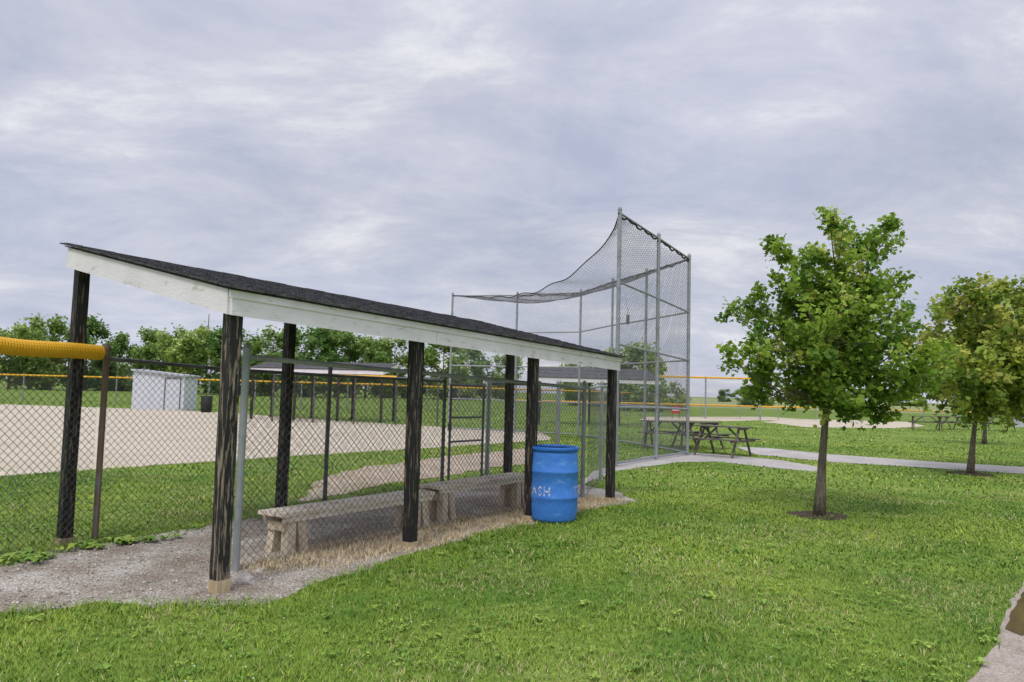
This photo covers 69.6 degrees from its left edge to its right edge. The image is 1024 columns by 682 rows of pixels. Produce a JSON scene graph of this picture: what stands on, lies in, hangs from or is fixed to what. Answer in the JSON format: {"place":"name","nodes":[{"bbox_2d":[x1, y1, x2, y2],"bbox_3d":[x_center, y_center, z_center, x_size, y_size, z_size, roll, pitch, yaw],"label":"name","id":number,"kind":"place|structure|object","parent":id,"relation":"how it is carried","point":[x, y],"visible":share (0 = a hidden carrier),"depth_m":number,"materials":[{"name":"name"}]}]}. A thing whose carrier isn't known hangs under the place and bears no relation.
{"place":"outdoors","nodes":[
{"label":"outdoors","id":0,"kind":"place"},
{"bbox_2d":[0,379,1023,681],"bbox_3d":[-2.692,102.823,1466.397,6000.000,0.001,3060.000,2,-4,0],"label":"ground","id":1,"kind":"structure","parent":0,"point":[890,437],"depth_m":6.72,"materials":[{"name":"green plant"}]},
{"bbox_2d":[0,319,50,388],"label":"distant tree","id":2,"kind":"object","parent":1,"relation":"on","point":[22,331],"visible":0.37,"depth_m":110.82,"materials":[{"name":"green plant"}]},
{"bbox_2d":[12,325,62,388],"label":"distant tree","id":3,"kind":"object","parent":1,"relation":"on","point":[46,339],"visible":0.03,"depth_m":124.28,"materials":[{"name":"green plant"}]},
{"bbox_2d":[0,336,105,552],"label":"chain link fence","id":4,"kind":"object","parent":1,"relation":"on","point":[30,348],"visible":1,"depth_m":6.93,"materials":[{"name":"metal"}]},
{"bbox_2d":[11,312,94,389],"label":"distant tree","id":5,"kind":"object","parent":1,"relation":"on","point":[56,326],"visible":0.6,"depth_m":112.98,"materials":[{"name":"green plant"}]},
{"bbox_2d":[56,313,125,390],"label":"distant tree","id":6,"kind":"object","parent":1,"relation":"on","point":[97,327],"visible":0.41,"depth_m":120.36,"materials":[{"name":"green plant"}]},
{"bbox_2d":[87,329,139,390],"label":"distant tree","id":7,"kind":"object","parent":1,"relation":"on","point":[122,340],"visible":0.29,"depth_m":127.96,"materials":[{"name":"green plant"}]},
{"bbox_2d":[113,326,172,390],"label":"distant tree","id":8,"kind":"object","parent":1,"relation":"on","point":[149,349],"visible":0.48,"depth_m":120.74,"materials":[{"name":"green plant"}]},
{"bbox_2d":[153,321,218,381],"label":"distant tree","id":9,"kind":"object","parent":1,"relation":"on","point":[182,347],"visible":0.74,"depth_m":110.02,"materials":[{"name":"green plant"}]},
{"bbox_2d":[0,374,392,410],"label":"outfield fence","id":10,"kind":"object","parent":1,"relation":"on","point":[122,378],"visible":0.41,"depth_m":50.15,"materials":[{"name":"metal"}]},
{"bbox_2d":[190,326,220,392],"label":"distant tree","id":11,"kind":"object","parent":1,"relation":"on","point":[216,363],"visible":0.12,"depth_m":126.17,"materials":[{"name":"green plant"}]},
{"bbox_2d":[185,325,264,394],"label":"distant tree","id":12,"kind":"object","parent":1,"relation":"on","point":[214,346],"visible":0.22,"depth_m":109.30,"materials":[{"name":"green plant"}]},
{"bbox_2d":[241,334,282,354],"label":"distant tree","id":13,"kind":"object","parent":1,"relation":"on","point":[264,342],"visible":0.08,"depth_m":130.09,"materials":[{"name":"green plant"}]},
{"bbox_2d":[92,343,446,539],"bbox_3d":[-2.713,1.235,9.770,0.238,2.042,5.525,-1,-5,34],"label":"chain link fence","id":14,"kind":"object","parent":1,"relation":"on","point":[107,358],"visible":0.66,"depth_m":8.60,"materials":[{"name":"metal"}]},
{"bbox_2d":[240,325,301,395],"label":"distant tree","id":15,"kind":"object","parent":1,"relation":"on","point":[269,334],"visible":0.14,"depth_m":111.81,"materials":[{"name":"green plant"}]},
{"bbox_2d":[0,404,550,475],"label":"infield","id":16,"kind":"object","parent":1,"relation":"on","point":[109,459],"visible":0.53,"depth_m":22.31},
{"bbox_2d":[130,369,200,409],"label":"storage shed","id":17,"kind":"structure","parent":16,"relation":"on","point":[140,393],"depth_m":43.41,"materials":[{"name":"metal"}]},
{"bbox_2d":[201,396,212,411],"bbox_3d":[-17.189,3.554,41.416,0.640,0.920,0.640,2,-4,0],"label":"trash bin","id":18,"kind":"object","parent":16,"relation":"on","point":[207,405],"visible":0.78,"depth_m":41.17,"materials":[{"name":"plastic"}]},
{"bbox_2d":[269,326,341,396],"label":"distant tree","id":19,"kind":"object","parent":1,"relation":"on","point":[317,336],"visible":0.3,"depth_m":108.88,"materials":[{"name":"green plant"}]},
{"bbox_2d":[0,485,634,612],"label":"gravel","id":20,"kind":"structure","parent":1,"relation":"on","point":[276,588],"depth_m":6.38,"materials":[{"name":"grey gravel"}]},
{"bbox_2d":[235,573,254,584],"bbox_3d":[-2.161,1.933,5.958,0.149,0.107,0.136,-1,-5,32],"label":"stone","id":21,"kind":"object","parent":20,"relation":"on","point":[245,578],"visible":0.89,"depth_m":5.91,"materials":[{"name":"stone"}]},
{"bbox_2d":[254,569,262,573],"bbox_3d":[-2.159,1.970,6.271,0.076,0.064,0.072,2,-4,0],"label":"stone","id":22,"kind":"object","parent":20,"relation":"on","point":[259,571],"visible":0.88,"depth_m":6.25,"materials":[{"name":"stone"}]},
{"bbox_2d":[258,489,434,555],"bbox_3d":[-1.674,1.917,7.853,0.343,0.446,2.199,-1,-5,35],"label":"bench","id":23,"kind":"object","parent":20,"relation":"on","point":[300,523],"visible":0.58,"depth_m":7.26,"materials":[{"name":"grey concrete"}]},
{"bbox_2d":[231,493,626,575],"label":"dry grass","id":24,"kind":"structure","parent":20,"relation":"on","point":[582,506],"depth_m":7.60,"materials":[{"name":"beige plant"}]},
{"bbox_2d":[419,472,524,522],"bbox_3d":[-0.444,2.062,9.729,0.343,0.480,2.005,-1,-5,35],"label":"bench","id":25,"kind":"object","parent":20,"relation":"on","point":[512,498],"visible":0.56,"depth_m":9.42,"materials":[{"name":"grey concrete"}]},
{"bbox_2d":[249,362,396,422],"bbox_3d":[-9.128,2.435,35.919,6.580,2.916,2.598,1,-4,6],"label":"dugout","id":26,"kind":"object","parent":1,"relation":"on","point":[276,366],"visible":0.59,"depth_m":34.98,"materials":[{"name":"black paint"}]},
{"bbox_2d":[55,243,624,594],"bbox_3d":[-1.423,0.739,9.170,2.894,3.015,6.774,-1,-5,35],"label":"dugout","id":27,"kind":"object","parent":1,"relation":"on","point":[234,299],"visible":1,"depth_m":7.24,"materials":[{"name":"black paint"}]},
{"bbox_2d":[315,330,370,397],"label":"distant tree","id":28,"kind":"object","parent":1,"relation":"on","point":[345,339],"visible":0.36,"depth_m":116.49,"materials":[{"name":"green plant"}]},
{"bbox_2d":[271,374,438,425],"bbox_3d":[-6.970,2.587,32.637,7.511,2.272,0.120,1,-4,4],"label":"chain link fence","id":29,"kind":"object","parent":1,"relation":"on","point":[355,389],"visible":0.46,"depth_m":32.62,"materials":[{"name":"metal"}]},
{"bbox_2d":[340,334,392,397],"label":"distant tree","id":30,"kind":"object","parent":1,"relation":"on","point":[371,356],"visible":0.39,"depth_m":122.05,"materials":[{"name":"green plant"}]},
{"bbox_2d":[371,337,425,397],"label":"distant tree","id":31,"kind":"object","parent":1,"relation":"on","point":[388,345],"visible":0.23,"depth_m":127.68,"materials":[{"name":"green plant"}]},
{"bbox_2d":[232,343,586,571],"bbox_3d":[-0.624,1.240,8.885,0.078,2.018,6.149,-1,-5,35],"label":"chain link fence","id":32,"kind":"object","parent":1,"relation":"on","point":[242,445],"visible":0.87,"depth_m":7.55,"materials":[{"name":"metal"}]},
{"bbox_2d":[298,449,524,501],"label":"dirt","id":33,"kind":"structure","parent":1,"relation":"on","point":[387,477],"depth_m":14.15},
{"bbox_2d":[397,344,442,397],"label":"distant tree","id":34,"kind":"object","parent":1,"relation":"on","point":[435,360],"visible":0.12,"depth_m":129.51,"materials":[{"name":"green plant"}]},
{"bbox_2d":[404,343,479,399],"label":"distant tree","id":35,"kind":"object","parent":1,"relation":"on","point":[429,358],"visible":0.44,"depth_m":124.60,"materials":[{"name":"green plant"}]},
{"bbox_2d":[447,384,484,480],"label":"chain link gate","id":36,"kind":"structure","parent":1,"relation":"on","point":[462,440],"depth_m":12.45,"materials":[{"name":"metal"}]},
{"bbox_2d":[453,349,504,398],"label":"distant tree","id":37,"kind":"object","parent":1,"relation":"on","point":[478,359],"visible":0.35,"depth_m":130.44,"materials":[{"name":"green plant"}]},
{"bbox_2d":[486,353,524,399],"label":"distant tree","id":38,"kind":"object","parent":1,"relation":"on","point":[494,375],"visible":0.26,"depth_m":134.96,"materials":[{"name":"green plant"}]},
{"bbox_2d":[6,487,1007,681],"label":"wildflowers","id":39,"kind":"object","parent":1,"relation":"on","point":[472,590],"visible":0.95,"depth_m":4.91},
{"bbox_2d":[0,466,1018,681],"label":"weeds","id":40,"kind":"object","parent":1,"relation":"on","point":[33,557],"visible":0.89,"depth_m":5.29,"materials":[{"name":"green plant"}]},
{"bbox_2d":[397,385,629,411],"bbox_3d":[3.049,5.026,61.974,1.909,1.972,32.360,-2,-5,40],"label":"outfield fence","id":41,"kind":"object","parent":1,"relation":"on","point":[459,391],"visible":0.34,"depth_m":56.50,"materials":[{"name":"metal"}]},
{"bbox_2d":[484,376,560,475],"bbox_3d":[0.234,1.640,13.647,0.094,1.922,2.009,-2,-5,43],"label":"chain link fence","id":42,"kind":"object","parent":1,"relation":"on","point":[558,381],"visible":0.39,"depth_m":13.25,"materials":[{"name":"metal"}]},
{"bbox_2d":[531,444,578,522],"bbox_3d":[0.525,1.790,9.304,0.633,0.918,0.633,2,-4,0],"label":"trash barrel","id":43,"kind":"object","parent":1,"relation":"on","point":[554,494],"visible":0.81,"depth_m":9.04,"materials":[{"name":"blue plastic"}]},
{"bbox_2d":[447,206,690,466],"bbox_3d":[1.811,0.387,23.958,4.089,5.924,14.454,3,-4,-20],"label":"backstop","id":44,"kind":"object","parent":1,"relation":"on","point":[619,282],"visible":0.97,"depth_m":20.17,"materials":[{"name":"metal"}]},
{"bbox_2d":[559,363,606,406],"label":"distant tree","id":45,"kind":"object","parent":1,"relation":"on","point":[570,383],"visible":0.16,"depth_m":94.20,"materials":[{"name":"green plant"}]},
{"bbox_2d":[587,380,606,493],"bbox_3d":[1.701,1.694,13.880,0.069,1.922,5.049,1,-4,12],"label":"chain link fence","id":46,"kind":"object","parent":1,"relation":"on","point":[601,386],"visible":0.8,"depth_m":13.14,"materials":[{"name":"metal"}]},
{"bbox_2d":[538,368,660,425],"bbox_3d":[4.307,2.897,38.554,6.421,3.058,2.692,2,-4,-6],"label":"dugout","id":47,"kind":"object","parent":1,"relation":"on","point":[594,375],"visible":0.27,"depth_m":37.80,"materials":[{"name":"black paint"}]},
{"bbox_2d":[590,338,668,411],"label":"distant tree","id":48,"kind":"object","parent":1,"relation":"on","point":[639,352],"visible":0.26,"depth_m":73.51,"materials":[{"name":"green plant"}]},
{"bbox_2d":[635,357,691,409],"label":"distant tree","id":49,"kind":"object","parent":1,"relation":"on","point":[660,365],"visible":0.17,"depth_m":84.21,"materials":[{"name":"green plant"}]},
{"bbox_2d":[637,420,694,448],"bbox_3d":[4.795,2.905,22.869,1.500,0.822,1.465,0,-4,23],"label":"picnic table","id":50,"kind":"object","parent":1,"relation":"on","point":[659,432],"visible":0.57,"depth_m":22.68,"materials":[{"name":"brown wood"}]},
{"bbox_2d":[516,399,816,420],"bbox_3d":[11.709,5.321,56.790,23.598,1.122,0.120,2,-4,0],"label":"outfield fence","id":51,"kind":"object","parent":1,"relation":"on","point":[731,406],"visible":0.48,"depth_m":56.77,"materials":[{"name":"metal"}]},
{"bbox_2d":[664,421,732,449],"bbox_3d":[5.780,2.935,22.918,1.500,0.822,1.465,4,-5,-31],"label":"picnic table","id":52,"kind":"object","parent":1,"relation":"on","point":[691,424],"visible":0.71,"depth_m":22.82,"materials":[{"name":"brown wood"}]},
{"bbox_2d":[659,375,760,419],"bbox_3d":[14.466,4.167,53.867,7.554,3.166,0.140,2,-4,0],"label":"tall fence","id":53,"kind":"object","parent":1,"relation":"on","point":[726,378],"visible":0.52,"depth_m":53.89,"materials":[{"name":"metal"}]},
{"bbox_2d":[640,417,795,420],"bbox_3d":[15.975,5.831,55.254,21.788,0.001,6.896,5,-5,-38],"label":"infield","id":54,"kind":"object","parent":1,"relation":"on","point":[726,419],"visible":0.66,"depth_m":54.61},
{"bbox_2d":[785,511,847,518],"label":"soil","id":55,"kind":"structure","parent":1,"relation":"on","point":[811,515],"depth_m":10.17,"materials":[{"name":"brown soil"}]},
{"bbox_2d":[714,205,965,515],"bbox_3d":[4.450,0.248,10.220,3.117,4.358,2.950,-1,-4,27],"label":"maple tree","id":56,"kind":"object","parent":55,"relation":"on","point":[821,333],"visible":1,"depth_m":9.94,"materials":[{"name":"green plant"}]},
{"bbox_2d":[767,419,923,427],"bbox_3d":[23.661,5.809,51.963,9.631,0.001,22.388,-1,-5,31],"label":"infield","id":57,"kind":"object","parent":1,"relation":"on","point":[812,422],"visible":0.69,"depth_m":50.40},
{"bbox_2d":[831,409,997,421],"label":"outfield fence","id":58,"kind":"object","parent":1,"relation":"on","point":[923,411],"visible":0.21,"depth_m":60.80,"materials":[{"name":"metal"}]},
{"bbox_2d":[908,416,942,430],"bbox_3d":[24.134,4.791,42.839,1.800,0.822,1.465,0,-4,23],"label":"picnic table","id":59,"kind":"object","parent":1,"relation":"on","point":[913,422],"visible":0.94,"depth_m":42.70,"materials":[{"name":"wood"}]},
{"bbox_2d":[933,416,971,429],"bbox_3d":[26.900,5.011,44.974,1.800,0.822,1.465,3,-4,-17],"label":"picnic table","id":60,"kind":"object","parent":1,"relation":"on","point":[948,422],"visible":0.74,"depth_m":44.74,"materials":[{"name":"wood"}]},
{"bbox_2d":[947,471,992,475],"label":"soil","id":61,"kind":"structure","parent":1,"relation":"on","point":[976,473],"depth_m":16.80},
{"bbox_2d":[914,269,1023,473],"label":"maple tree","id":62,"kind":"object","parent":61,"relation":"on","point":[988,332],"visible":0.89,"depth_m":16.45,"materials":[{"name":"green plant"}]},
{"bbox_2d":[949,357,996,443],"bbox_3d":[19.061,2.046,29.668,3.174,4.214,2.703,5,-6,-44],"label":"maple tree","id":63,"kind":"object","parent":1,"relation":"on","point":[984,437],"visible":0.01,"depth_m":29.86,"materials":[{"name":"green plant"}]},
{"bbox_2d":[981,417,1017,431],"bbox_3d":[29.631,5.074,44.849,1.800,0.822,1.465,1,-4,11],"label":"picnic table","id":64,"kind":"object","parent":1,"relation":"on","point":[988,423],"visible":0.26,"depth_m":44.62,"materials":[{"name":"wood"}]},
{"bbox_2d":[1011,417,1023,426],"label":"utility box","id":65,"kind":"object","parent":1,"relation":"on","point":[1020,424],"visible":0.22,"depth_m":53.35,"materials":[{"name":"metal"}]},
{"bbox_2d":[0,0,1023,403],"label":"sky","id":66,"kind":"structure","parent":0,"point":[415,154],"materials":[{"name":"grey"}]},
{"bbox_2d":[579,453,816,485],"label":"path","id":67,"kind":"structure","parent":0,"point":[706,457],"depth_m":18.27,"materials":[{"name":"concrete"}]},
{"bbox_2d":[689,424,759,457],"bbox_3d":[5.802,2.752,20.270,1.500,0.822,1.465,-2,-5,43],"label":"picnic table","id":68,"kind":"object","parent":67,"relation":"on","point":[735,441],"visible":0.96,"depth_m":20.16,"materials":[{"name":"brown wood"}]},
{"bbox_2d":[654,397,970,413],"bbox_3d":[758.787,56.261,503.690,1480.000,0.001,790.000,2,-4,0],"label":"field","id":69,"kind":"structure","parent":0,"point":[714,401],"depth_m":180.04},
{"bbox_2d":[717,389,736,401],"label":"distant tree","id":70,"kind":"object","parent":69,"relation":"on","point":[721,397],"visible":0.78,"depth_m":259.39,"materials":[{"name":"green plant"}]},
{"bbox_2d":[734,389,755,405],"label":"distant tree","id":71,"kind":"object","parent":69,"relation":"on","point":[741,402],"visible":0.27,"depth_m":149.23,"materials":[{"name":"green plant"}]},
{"bbox_2d":[758,394,775,405],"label":"distant tree","id":72,"kind":"object","parent":69,"relation":"on","point":[769,403],"visible":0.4,"depth_m":148.53,"materials":[{"name":"green plant"}]},
{"bbox_2d":[891,395,929,405],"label":"distant tree","id":73,"kind":"object","parent":69,"relation":"on","point":[892,404],"visible":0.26,"depth_m":298.46,"materials":[{"name":"green plant"}]},
{"bbox_2d":[738,447,1023,473],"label":"path","id":74,"kind":"structure","parent":0,"point":[858,459],"depth_m":19.65,"materials":[{"name":"concrete"}]},
{"bbox_2d":[967,582,1023,681],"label":"pavement","id":75,"kind":"structure","parent":0,"point":[1005,661],"depth_m":4.63,"materials":[{"name":"grey concrete"}]},
{"bbox_2d":[1005,591,1023,634],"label":"puddle","id":76,"kind":"object","parent":75,"relation":"on","point":[1015,623],"visible":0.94,"depth_m":5.48,"materials":[{"name":"liquid"}]}
]}

